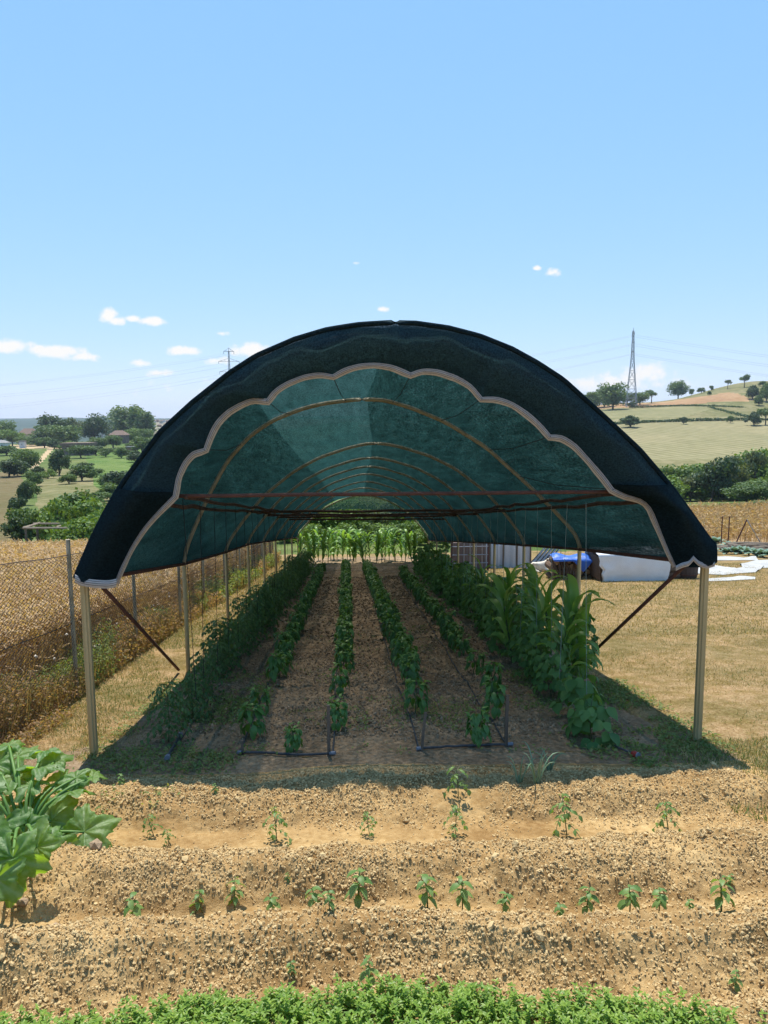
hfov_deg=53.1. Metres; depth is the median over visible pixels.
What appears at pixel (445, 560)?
bean plant
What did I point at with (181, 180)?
sky
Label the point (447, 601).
bean plant
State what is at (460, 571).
bean plant
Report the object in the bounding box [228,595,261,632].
tomato plant
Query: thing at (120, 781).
weed
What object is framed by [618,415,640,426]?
shrub
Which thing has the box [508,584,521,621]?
bean plant
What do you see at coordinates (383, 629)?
pepper plant
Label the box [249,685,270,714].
pepper plant
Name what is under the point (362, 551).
maize plant
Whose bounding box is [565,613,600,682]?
bean plant
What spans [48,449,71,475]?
tree
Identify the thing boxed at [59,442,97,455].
barn
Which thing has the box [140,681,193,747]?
tomato plant
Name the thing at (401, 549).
maize plant
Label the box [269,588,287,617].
tomato plant
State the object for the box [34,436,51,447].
shrub
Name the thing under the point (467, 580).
bean plant
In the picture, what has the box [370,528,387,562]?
maize plant
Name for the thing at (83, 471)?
shrub
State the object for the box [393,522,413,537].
shrub
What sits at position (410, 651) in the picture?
pepper plant
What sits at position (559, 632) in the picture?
bean plant
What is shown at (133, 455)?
shrub
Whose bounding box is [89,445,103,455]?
shrub
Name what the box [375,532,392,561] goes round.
maize plant
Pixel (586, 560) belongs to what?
tarpaulin
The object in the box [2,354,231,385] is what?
power cable
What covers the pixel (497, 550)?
hanging string
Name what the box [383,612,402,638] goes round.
pepper plant
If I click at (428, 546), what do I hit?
bean plant
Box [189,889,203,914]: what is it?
pepper seedling
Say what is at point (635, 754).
hose
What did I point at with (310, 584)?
pepper plant
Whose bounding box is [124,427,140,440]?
tree
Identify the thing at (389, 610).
pepper plant
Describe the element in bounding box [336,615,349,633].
pepper plant
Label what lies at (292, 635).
pepper plant
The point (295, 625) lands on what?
pepper plant
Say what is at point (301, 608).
pepper plant
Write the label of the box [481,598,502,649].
bean plant
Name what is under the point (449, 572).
bean plant
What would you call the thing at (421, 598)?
pepper plant
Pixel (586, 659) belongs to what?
hanging string
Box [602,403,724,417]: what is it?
stubble field
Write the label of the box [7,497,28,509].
shrub
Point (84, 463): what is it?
shrub
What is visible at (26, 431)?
house
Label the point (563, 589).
hanging string
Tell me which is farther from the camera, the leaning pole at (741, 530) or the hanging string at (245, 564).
the leaning pole at (741, 530)
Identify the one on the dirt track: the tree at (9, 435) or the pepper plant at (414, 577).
the tree at (9, 435)
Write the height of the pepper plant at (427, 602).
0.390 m
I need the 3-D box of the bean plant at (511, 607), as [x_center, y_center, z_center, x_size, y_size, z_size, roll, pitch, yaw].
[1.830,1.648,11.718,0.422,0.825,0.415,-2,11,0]
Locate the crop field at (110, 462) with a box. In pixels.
[86,449,358,551]
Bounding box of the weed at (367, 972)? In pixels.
[359,955,376,986]
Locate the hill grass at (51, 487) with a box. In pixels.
[35,381,767,509]
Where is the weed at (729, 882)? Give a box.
[725,873,734,884]
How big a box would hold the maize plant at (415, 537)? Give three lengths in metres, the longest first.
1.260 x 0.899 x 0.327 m
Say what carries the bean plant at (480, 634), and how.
on the garden soil
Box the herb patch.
[0,969,767,1023]
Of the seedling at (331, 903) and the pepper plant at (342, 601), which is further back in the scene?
the pepper plant at (342, 601)
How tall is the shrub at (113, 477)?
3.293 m
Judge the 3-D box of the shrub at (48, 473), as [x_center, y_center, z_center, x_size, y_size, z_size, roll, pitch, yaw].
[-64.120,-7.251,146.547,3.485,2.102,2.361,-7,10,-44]
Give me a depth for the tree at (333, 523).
41.89 m
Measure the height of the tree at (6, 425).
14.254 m
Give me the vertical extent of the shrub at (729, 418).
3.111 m
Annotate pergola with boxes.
[22,509,103,545]
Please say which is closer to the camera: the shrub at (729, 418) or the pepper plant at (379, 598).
the pepper plant at (379, 598)
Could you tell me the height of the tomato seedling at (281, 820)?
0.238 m
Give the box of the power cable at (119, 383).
[6,365,231,396]
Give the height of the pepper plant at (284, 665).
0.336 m
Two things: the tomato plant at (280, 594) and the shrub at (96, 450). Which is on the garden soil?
the tomato plant at (280, 594)
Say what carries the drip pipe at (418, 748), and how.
on the garden soil
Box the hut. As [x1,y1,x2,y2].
[19,441,26,447]
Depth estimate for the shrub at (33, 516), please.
47.97 m
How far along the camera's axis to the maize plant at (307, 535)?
30.74 m
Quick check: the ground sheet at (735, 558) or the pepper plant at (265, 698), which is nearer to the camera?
the pepper plant at (265, 698)
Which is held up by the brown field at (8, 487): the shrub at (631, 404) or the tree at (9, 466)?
the tree at (9, 466)
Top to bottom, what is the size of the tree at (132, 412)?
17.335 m
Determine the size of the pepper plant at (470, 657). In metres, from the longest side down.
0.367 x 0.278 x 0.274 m
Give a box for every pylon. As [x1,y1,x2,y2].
[218,348,239,372]
[625,328,636,406]
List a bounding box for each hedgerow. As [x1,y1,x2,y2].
[614,417,767,423]
[629,404,745,407]
[710,406,746,416]
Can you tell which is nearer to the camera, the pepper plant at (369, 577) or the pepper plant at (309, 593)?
the pepper plant at (309, 593)
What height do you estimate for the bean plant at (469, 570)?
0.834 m
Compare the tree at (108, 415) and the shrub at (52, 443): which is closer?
the shrub at (52, 443)
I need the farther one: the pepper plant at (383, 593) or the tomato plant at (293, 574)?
the tomato plant at (293, 574)
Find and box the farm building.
[109,430,129,443]
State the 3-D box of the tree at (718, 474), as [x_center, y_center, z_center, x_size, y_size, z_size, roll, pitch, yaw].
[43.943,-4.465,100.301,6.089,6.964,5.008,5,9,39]
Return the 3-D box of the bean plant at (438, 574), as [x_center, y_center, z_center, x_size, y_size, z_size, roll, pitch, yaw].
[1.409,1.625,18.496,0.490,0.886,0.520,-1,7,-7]
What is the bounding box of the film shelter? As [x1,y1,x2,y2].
[486,544,531,567]
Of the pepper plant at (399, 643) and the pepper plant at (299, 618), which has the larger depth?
the pepper plant at (299, 618)
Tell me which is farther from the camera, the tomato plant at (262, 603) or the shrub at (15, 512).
the shrub at (15, 512)
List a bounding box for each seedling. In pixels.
[123,892,143,916]
[142,814,162,839]
[162,829,175,846]
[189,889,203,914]
[224,877,245,910]
[262,806,291,843]
[263,893,280,909]
[305,886,323,906]
[321,890,335,910]
[344,868,372,907]
[360,811,376,836]
[416,874,436,908]
[443,766,470,797]
[443,805,467,838]
[449,875,473,910]
[496,891,513,912]
[549,793,582,838]
[554,902,566,915]
[575,886,599,913]
[617,884,642,911]
[652,801,681,831]
[652,887,668,912]
[685,899,693,909]
[710,875,734,912]
[728,969,742,992]
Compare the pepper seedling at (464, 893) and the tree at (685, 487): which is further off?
the tree at (685, 487)
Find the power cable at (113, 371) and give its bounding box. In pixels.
[0,354,220,384]
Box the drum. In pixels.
[679,567,697,578]
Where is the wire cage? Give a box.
[450,542,488,570]
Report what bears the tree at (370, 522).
on the ground at (75, 459)
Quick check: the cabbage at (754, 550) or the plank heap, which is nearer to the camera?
the cabbage at (754, 550)
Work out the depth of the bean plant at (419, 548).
24.58 m
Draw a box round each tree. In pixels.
[0,419,17,440]
[0,429,25,445]
[0,457,29,476]
[7,448,42,467]
[13,436,30,443]
[27,424,57,440]
[36,414,72,436]
[44,424,82,442]
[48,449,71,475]
[65,444,95,457]
[68,417,83,430]
[79,412,112,438]
[86,437,108,446]
[104,411,116,433]
[105,405,125,435]
[111,404,142,439]
[123,404,158,439]
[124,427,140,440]
[132,410,156,431]
[136,428,153,438]
[305,518,324,528]
[306,506,331,529]
[320,502,362,528]
[354,509,371,524]
[366,512,392,525]
[387,502,417,525]
[585,391,607,406]
[596,381,628,409]
[623,392,633,403]
[630,392,649,404]
[645,390,656,402]
[658,464,703,496]
[663,472,687,497]
[666,380,689,398]
[672,477,690,497]
[678,463,705,470]
[678,472,705,501]
[682,489,700,499]
[686,485,722,501]
[692,451,743,501]
[710,455,741,463]
[719,489,755,500]
[720,481,767,501]
[730,463,753,484]
[733,447,767,480]
[739,374,750,387]
[740,478,767,497]
[744,449,767,478]
[755,447,767,455]
[756,408,767,424]
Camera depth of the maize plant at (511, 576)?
13.02 m
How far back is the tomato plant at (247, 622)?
11.56 m
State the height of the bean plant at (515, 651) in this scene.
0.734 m
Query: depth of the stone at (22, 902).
4.21 m
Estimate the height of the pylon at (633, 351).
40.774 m
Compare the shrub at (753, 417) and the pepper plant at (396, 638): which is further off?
the shrub at (753, 417)
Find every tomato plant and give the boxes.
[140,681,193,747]
[170,673,214,723]
[187,653,224,701]
[195,617,245,677]
[201,639,235,681]
[211,627,241,666]
[221,619,253,661]
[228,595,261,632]
[232,597,274,643]
[235,615,261,652]
[236,613,263,646]
[243,586,279,625]
[244,584,278,631]
[249,591,279,628]
[259,583,287,613]
[262,574,293,608]
[264,580,292,606]
[269,570,297,604]
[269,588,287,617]
[275,568,301,597]
[275,576,292,600]
[279,562,301,584]
[281,555,304,583]
[296,552,309,570]
[297,556,311,577]
[302,551,315,570]
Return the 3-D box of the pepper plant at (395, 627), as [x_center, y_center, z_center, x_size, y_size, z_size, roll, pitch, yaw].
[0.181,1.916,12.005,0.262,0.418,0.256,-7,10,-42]
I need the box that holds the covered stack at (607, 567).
[584,552,670,581]
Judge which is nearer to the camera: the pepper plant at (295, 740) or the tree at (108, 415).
the pepper plant at (295, 740)
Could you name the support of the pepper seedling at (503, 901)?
on the garden soil
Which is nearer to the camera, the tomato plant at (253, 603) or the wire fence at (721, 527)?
the tomato plant at (253, 603)
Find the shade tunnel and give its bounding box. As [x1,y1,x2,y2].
[73,320,716,754]
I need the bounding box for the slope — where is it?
[153,420,165,435]
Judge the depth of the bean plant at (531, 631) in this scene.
9.31 m
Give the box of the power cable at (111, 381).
[3,364,215,394]
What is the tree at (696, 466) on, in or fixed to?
on the ground at (75, 459)
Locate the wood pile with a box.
[545,554,595,579]
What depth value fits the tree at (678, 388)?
469.82 m
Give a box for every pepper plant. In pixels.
[234,701,265,740]
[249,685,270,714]
[265,652,284,682]
[272,649,293,670]
[273,631,292,654]
[274,654,287,676]
[278,632,292,651]
[279,638,294,660]
[283,721,302,752]
[284,628,297,643]
[285,621,301,640]
[288,611,303,630]
[290,613,305,629]
[296,602,307,620]
[297,591,309,607]
[301,589,313,602]
[304,586,314,597]
[305,582,315,597]
[311,567,319,574]
[315,570,322,581]
[326,693,347,731]
[328,662,349,695]
[334,618,350,644]
[334,643,353,665]
[335,637,351,655]
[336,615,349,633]
[337,619,352,636]
[337,621,355,648]
[337,651,355,672]
[338,576,347,587]
[338,588,350,603]
[338,597,351,609]
[339,600,351,614]
[339,603,353,617]
[340,559,349,571]
[341,609,352,621]
[344,583,351,595]
[362,563,371,575]
[365,572,375,585]
[368,566,377,574]
[369,576,382,590]
[371,579,381,595]
[371,582,382,597]
[372,584,383,599]
[374,590,386,608]
[375,593,390,616]
[377,603,388,617]
[378,599,395,620]
[378,616,397,637]
[381,612,397,629]
[382,601,399,622]
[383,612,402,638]
[387,621,403,642]
[387,624,406,642]
[390,629,413,661]
[390,639,401,659]
[392,634,412,666]
[398,653,422,686]
[399,653,419,679]
[402,641,420,671]
[402,678,431,714]
[407,573,419,588]
[408,578,417,592]
[411,581,422,594]
[413,583,424,600]
[416,583,429,599]
[418,589,428,602]
[422,594,432,608]
[425,596,435,615]
[427,598,439,620]
[431,602,445,622]
[436,611,446,626]
[439,610,456,634]
[439,612,450,627]
[441,618,457,641]
[445,627,462,650]
[447,621,463,643]
[454,632,471,656]
[465,648,487,675]
[465,706,491,747]
[480,661,503,692]
[480,675,507,718]
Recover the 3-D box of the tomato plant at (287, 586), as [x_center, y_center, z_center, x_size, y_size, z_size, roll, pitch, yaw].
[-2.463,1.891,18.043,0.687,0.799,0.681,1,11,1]
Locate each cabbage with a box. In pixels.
[711,536,724,543]
[720,547,731,553]
[727,546,743,553]
[737,545,746,553]
[739,547,752,555]
[746,548,760,556]
[753,548,766,556]
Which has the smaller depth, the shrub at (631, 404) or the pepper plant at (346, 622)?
the pepper plant at (346, 622)
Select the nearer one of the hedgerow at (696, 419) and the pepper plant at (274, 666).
the pepper plant at (274, 666)
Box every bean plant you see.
[411,546,424,572]
[415,551,426,575]
[416,543,434,573]
[421,556,436,585]
[425,550,436,578]
[427,550,442,589]
[430,553,446,586]
[430,560,448,594]
[432,556,448,591]
[432,562,450,598]
[436,542,450,556]
[440,575,459,608]
[443,563,461,599]
[443,573,459,600]
[447,563,470,610]
[453,569,471,609]
[459,565,474,591]
[464,580,483,622]
[471,579,491,619]
[474,568,488,578]
[474,578,500,630]
[476,591,495,632]
[478,596,495,638]
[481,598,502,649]
[485,606,521,655]
[489,598,516,637]
[493,575,506,595]
[501,604,528,660]
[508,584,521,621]
[508,588,523,626]
[509,615,543,666]
[514,619,548,678]
[522,633,559,690]
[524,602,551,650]
[531,639,572,697]
[548,666,608,720]
[549,605,564,653]
[562,694,619,749]
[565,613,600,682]
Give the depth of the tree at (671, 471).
106.14 m
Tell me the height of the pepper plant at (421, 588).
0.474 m
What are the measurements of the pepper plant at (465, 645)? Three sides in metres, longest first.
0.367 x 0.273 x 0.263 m
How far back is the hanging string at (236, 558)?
10.59 m
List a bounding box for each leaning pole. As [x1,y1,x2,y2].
[736,519,746,541]
[747,519,759,541]
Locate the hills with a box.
[0,417,170,443]
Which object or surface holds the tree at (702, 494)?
on the ground at (75, 459)
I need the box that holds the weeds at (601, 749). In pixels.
[67,608,745,813]
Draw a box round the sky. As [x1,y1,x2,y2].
[0,0,767,418]
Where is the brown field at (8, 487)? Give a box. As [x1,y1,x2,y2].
[0,472,22,545]
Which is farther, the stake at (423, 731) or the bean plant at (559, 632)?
the bean plant at (559, 632)
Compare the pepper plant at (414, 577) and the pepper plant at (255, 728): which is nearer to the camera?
the pepper plant at (255, 728)
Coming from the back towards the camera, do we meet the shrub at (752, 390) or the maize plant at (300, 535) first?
the shrub at (752, 390)
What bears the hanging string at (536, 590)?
hanging from the shade tunnel
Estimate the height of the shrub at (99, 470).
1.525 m
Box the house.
[18,428,36,444]
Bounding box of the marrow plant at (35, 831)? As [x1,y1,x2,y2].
[0,739,122,907]
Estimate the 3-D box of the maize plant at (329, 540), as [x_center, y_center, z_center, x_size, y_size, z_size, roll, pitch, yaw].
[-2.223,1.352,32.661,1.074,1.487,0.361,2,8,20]
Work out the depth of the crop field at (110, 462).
198.21 m
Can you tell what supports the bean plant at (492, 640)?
on the garden soil
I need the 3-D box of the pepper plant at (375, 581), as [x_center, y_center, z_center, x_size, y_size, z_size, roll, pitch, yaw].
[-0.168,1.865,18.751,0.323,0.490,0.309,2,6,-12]
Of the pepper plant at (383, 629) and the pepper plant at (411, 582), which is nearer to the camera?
the pepper plant at (383, 629)
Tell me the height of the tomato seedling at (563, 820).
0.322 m
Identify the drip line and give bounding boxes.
[180,598,286,740]
[240,679,271,749]
[332,665,336,750]
[370,592,418,746]
[398,577,503,740]
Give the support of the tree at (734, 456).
on the ground at (75, 459)
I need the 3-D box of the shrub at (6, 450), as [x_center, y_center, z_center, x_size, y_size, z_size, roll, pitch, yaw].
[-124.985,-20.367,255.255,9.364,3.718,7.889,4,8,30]
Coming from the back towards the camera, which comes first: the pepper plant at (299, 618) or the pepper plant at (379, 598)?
the pepper plant at (379, 598)
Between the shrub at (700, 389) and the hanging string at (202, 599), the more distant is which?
the shrub at (700, 389)
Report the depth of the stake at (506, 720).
6.85 m
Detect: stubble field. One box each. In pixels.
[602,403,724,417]
[612,416,767,459]
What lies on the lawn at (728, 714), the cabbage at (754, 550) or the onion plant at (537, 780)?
the cabbage at (754, 550)
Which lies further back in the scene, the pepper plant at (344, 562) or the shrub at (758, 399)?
the shrub at (758, 399)
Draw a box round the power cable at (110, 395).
[7,378,217,407]
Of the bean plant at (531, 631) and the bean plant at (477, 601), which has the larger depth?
the bean plant at (477, 601)
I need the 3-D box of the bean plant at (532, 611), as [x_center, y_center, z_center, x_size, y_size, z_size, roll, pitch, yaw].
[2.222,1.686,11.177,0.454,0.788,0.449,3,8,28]
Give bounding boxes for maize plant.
[290,532,311,555]
[296,529,303,552]
[301,531,319,561]
[304,534,319,563]
[313,526,321,560]
[318,529,338,559]
[319,529,328,561]
[322,527,341,559]
[326,530,337,560]
[333,528,347,556]
[336,530,340,556]
[339,527,354,558]
[345,533,350,559]
[345,534,355,559]
[347,529,362,560]
[348,530,368,557]
[351,529,369,561]
[355,531,376,561]
[357,533,375,559]
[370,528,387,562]
[375,527,397,561]
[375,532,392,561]
[383,527,397,559]
[383,527,402,560]
[386,528,399,560]
[391,533,404,559]
[398,527,415,561]
[399,531,416,560]
[407,532,419,555]
[408,531,412,557]
[460,554,496,604]
[477,572,535,662]
[488,564,523,593]
[488,579,525,629]
[511,572,541,632]
[512,581,564,658]
[513,563,567,629]
[515,574,566,650]
[533,604,593,685]
[547,574,614,672]
[569,593,597,672]
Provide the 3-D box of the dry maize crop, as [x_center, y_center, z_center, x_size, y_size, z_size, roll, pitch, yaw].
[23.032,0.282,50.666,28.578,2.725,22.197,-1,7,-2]
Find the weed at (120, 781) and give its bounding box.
[117,773,124,785]
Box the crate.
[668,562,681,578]
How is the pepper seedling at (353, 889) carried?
on the garden soil
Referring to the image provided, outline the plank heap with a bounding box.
[717,542,767,549]
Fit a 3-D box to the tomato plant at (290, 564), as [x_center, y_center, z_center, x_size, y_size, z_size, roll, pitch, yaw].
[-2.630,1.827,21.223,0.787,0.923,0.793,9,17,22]
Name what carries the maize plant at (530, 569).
on the garden soil
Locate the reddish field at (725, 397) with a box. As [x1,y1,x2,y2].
[597,392,753,408]
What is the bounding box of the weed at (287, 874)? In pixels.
[284,872,290,882]
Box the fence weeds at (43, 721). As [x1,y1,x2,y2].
[0,549,282,758]
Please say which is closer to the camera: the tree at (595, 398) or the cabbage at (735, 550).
the cabbage at (735, 550)
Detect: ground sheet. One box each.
[698,565,762,574]
[709,576,754,580]
[717,556,757,559]
[741,560,767,567]
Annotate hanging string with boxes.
[182,500,196,699]
[200,515,203,675]
[214,516,217,659]
[225,506,228,652]
[235,507,238,642]
[244,519,246,608]
[251,509,258,625]
[284,545,284,584]
[497,533,497,567]
[515,509,516,604]
[520,511,525,628]
[536,510,537,634]
[551,506,551,623]
[559,504,567,677]
[586,628,586,691]
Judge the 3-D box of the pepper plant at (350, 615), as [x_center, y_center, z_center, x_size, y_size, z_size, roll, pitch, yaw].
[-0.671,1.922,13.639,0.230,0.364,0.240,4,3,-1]
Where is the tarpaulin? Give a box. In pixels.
[549,553,591,571]
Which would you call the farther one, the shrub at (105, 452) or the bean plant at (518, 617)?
the shrub at (105, 452)
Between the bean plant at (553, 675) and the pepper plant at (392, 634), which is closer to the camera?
the bean plant at (553, 675)
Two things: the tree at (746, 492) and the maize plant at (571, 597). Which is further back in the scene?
the tree at (746, 492)
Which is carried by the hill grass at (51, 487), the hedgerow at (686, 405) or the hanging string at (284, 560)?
the hedgerow at (686, 405)
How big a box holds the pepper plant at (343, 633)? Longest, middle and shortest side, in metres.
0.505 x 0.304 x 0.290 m
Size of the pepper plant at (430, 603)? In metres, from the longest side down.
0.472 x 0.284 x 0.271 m
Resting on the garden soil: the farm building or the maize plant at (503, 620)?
the maize plant at (503, 620)
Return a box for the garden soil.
[0,556,767,1023]
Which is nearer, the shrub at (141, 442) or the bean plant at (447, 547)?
the bean plant at (447, 547)
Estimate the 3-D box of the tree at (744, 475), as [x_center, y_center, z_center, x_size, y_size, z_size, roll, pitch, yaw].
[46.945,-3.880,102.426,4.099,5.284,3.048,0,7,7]
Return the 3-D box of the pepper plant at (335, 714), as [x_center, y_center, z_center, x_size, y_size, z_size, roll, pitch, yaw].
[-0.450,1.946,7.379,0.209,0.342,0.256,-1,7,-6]
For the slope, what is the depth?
901.51 m
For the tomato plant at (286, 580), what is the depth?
17.51 m
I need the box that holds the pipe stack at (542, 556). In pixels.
[521,548,559,571]
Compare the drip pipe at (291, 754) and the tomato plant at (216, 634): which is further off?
the tomato plant at (216, 634)
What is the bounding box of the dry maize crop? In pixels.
[687,498,767,542]
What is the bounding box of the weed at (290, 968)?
[286,960,296,975]
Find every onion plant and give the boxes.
[506,756,536,783]
[523,742,559,783]
[529,747,567,770]
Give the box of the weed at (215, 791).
[211,783,217,794]
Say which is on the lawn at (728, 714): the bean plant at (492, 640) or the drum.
the drum
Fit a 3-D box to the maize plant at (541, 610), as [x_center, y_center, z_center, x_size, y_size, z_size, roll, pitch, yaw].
[1.895,1.509,9.447,0.210,1.244,0.774,1,11,-39]
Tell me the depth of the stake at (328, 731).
6.61 m
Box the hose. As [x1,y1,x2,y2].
[614,745,640,757]
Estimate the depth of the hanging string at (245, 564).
11.41 m
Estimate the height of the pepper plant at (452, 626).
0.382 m
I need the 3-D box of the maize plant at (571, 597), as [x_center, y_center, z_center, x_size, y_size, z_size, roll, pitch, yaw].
[2.223,1.462,9.093,0.371,1.401,1.011,-4,8,-26]
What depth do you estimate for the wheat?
12.00 m
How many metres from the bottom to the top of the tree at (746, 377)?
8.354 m
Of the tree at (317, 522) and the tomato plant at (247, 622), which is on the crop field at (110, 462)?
the tree at (317, 522)
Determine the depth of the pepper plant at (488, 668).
8.76 m
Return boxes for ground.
[0,437,767,554]
[710,509,767,544]
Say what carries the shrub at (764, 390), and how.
on the hill grass at (51, 487)
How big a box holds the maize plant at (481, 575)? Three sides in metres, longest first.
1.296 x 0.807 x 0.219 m
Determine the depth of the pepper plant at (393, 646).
10.85 m
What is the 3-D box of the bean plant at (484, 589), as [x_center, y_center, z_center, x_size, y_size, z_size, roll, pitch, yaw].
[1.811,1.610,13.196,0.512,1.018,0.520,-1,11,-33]
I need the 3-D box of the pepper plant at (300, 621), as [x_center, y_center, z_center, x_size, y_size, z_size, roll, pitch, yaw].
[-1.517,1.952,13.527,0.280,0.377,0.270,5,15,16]
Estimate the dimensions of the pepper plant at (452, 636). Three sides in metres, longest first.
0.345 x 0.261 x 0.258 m
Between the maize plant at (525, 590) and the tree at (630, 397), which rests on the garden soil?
the maize plant at (525, 590)
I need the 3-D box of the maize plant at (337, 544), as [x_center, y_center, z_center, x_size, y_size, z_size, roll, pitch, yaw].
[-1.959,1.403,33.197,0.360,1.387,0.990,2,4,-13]
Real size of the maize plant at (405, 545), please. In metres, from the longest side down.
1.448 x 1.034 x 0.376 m
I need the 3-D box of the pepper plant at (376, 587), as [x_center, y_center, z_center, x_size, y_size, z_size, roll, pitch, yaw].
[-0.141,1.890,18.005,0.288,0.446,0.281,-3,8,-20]
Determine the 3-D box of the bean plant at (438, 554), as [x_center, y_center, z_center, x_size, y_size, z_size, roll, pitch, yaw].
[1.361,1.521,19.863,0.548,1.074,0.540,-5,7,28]
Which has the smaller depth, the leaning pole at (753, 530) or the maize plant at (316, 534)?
the maize plant at (316, 534)
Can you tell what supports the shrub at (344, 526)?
on the crop field at (110, 462)
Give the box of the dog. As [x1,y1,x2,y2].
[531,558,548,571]
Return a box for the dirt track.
[10,445,58,468]
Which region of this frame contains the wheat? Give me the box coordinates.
[0,537,273,702]
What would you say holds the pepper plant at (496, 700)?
on the garden soil
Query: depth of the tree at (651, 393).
422.76 m
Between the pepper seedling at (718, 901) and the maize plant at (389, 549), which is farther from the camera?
the maize plant at (389, 549)
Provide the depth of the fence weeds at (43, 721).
9.67 m
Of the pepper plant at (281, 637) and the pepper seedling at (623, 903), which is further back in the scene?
the pepper plant at (281, 637)
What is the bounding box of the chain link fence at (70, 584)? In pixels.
[0,539,272,740]
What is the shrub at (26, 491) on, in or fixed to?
on the ground at (75, 459)
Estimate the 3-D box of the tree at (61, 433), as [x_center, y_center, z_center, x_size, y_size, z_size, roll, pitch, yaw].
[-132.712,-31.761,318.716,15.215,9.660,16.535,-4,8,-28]
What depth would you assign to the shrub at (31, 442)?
332.22 m
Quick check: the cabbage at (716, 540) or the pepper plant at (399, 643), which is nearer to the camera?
the pepper plant at (399, 643)
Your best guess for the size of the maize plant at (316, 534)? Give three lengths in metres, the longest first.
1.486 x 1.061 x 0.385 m
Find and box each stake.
[327,705,330,755]
[420,712,426,751]
[504,694,508,746]
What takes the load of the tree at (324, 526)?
on the crop field at (110, 462)
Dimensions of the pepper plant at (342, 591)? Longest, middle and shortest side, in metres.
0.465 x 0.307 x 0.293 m
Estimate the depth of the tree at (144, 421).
353.61 m
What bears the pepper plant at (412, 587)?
on the garden soil
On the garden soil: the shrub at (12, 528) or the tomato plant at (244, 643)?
the tomato plant at (244, 643)
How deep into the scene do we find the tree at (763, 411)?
287.34 m
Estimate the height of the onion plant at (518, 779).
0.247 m
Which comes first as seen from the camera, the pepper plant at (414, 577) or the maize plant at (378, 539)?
the pepper plant at (414, 577)
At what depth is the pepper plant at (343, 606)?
14.01 m
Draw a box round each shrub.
[0,445,18,455]
[0,516,29,541]
[3,507,37,521]
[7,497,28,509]
[15,481,34,505]
[20,508,45,541]
[22,471,44,484]
[24,481,41,494]
[26,439,37,444]
[30,466,45,472]
[32,497,78,542]
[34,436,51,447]
[41,469,57,477]
[46,522,95,546]
[47,439,61,448]
[48,487,94,512]
[56,474,76,483]
[66,495,106,517]
[67,464,99,480]
[77,462,94,466]
[85,491,111,502]
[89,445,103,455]
[94,468,104,473]
[95,474,104,485]
[96,482,117,498]
[98,448,115,456]
[100,470,127,486]
[105,435,122,447]
[112,447,130,457]
[124,442,134,447]
[126,450,140,460]
[130,436,150,452]
[302,521,340,546]
[335,522,361,544]
[354,521,371,537]
[357,523,375,539]
[368,522,386,541]
[371,525,403,540]
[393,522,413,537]
[400,520,421,531]
[412,528,434,543]
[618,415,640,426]
[627,402,636,407]
[679,417,687,423]
[697,387,704,392]
[725,416,733,422]
[742,411,763,425]
[744,385,760,398]
[745,500,767,504]
[754,394,763,403]
[759,382,767,401]
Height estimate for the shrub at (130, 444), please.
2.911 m
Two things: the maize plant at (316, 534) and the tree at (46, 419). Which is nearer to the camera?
the maize plant at (316, 534)
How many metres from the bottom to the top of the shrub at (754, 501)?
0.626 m
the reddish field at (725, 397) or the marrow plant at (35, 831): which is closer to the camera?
the marrow plant at (35, 831)
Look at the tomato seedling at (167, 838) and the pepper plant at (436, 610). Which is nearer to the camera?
the tomato seedling at (167, 838)
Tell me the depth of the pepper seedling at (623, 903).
4.04 m
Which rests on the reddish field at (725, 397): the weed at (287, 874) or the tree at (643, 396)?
the tree at (643, 396)
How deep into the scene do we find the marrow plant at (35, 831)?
4.81 m
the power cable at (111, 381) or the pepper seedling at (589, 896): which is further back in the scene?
the power cable at (111, 381)
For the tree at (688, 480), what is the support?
on the ground at (75, 459)
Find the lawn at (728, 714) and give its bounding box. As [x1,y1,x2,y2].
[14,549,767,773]
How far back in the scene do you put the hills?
2252.27 m
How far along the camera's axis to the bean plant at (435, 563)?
18.76 m
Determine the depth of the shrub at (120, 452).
222.58 m
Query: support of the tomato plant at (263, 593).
on the garden soil
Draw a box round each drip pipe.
[164,732,182,760]
[236,750,335,755]
[416,742,512,750]
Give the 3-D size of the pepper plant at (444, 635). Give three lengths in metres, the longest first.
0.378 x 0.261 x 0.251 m
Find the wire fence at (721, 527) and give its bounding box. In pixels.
[704,516,767,543]
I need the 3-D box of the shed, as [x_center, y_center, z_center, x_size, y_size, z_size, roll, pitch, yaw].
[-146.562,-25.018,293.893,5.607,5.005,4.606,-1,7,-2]
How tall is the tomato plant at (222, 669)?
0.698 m
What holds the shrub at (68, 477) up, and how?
on the hill grass at (51, 487)
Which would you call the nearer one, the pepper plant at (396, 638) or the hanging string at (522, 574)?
the hanging string at (522, 574)
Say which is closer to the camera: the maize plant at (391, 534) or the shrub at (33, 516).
the maize plant at (391, 534)
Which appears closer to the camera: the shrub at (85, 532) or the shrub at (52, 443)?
the shrub at (85, 532)
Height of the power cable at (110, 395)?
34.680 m
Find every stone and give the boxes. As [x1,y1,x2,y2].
[16,897,28,906]
[89,838,101,849]
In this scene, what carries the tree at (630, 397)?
on the reddish field at (725, 397)
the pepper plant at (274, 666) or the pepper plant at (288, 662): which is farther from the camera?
the pepper plant at (288, 662)
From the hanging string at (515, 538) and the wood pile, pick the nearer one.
the hanging string at (515, 538)
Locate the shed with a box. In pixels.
[0,440,9,445]

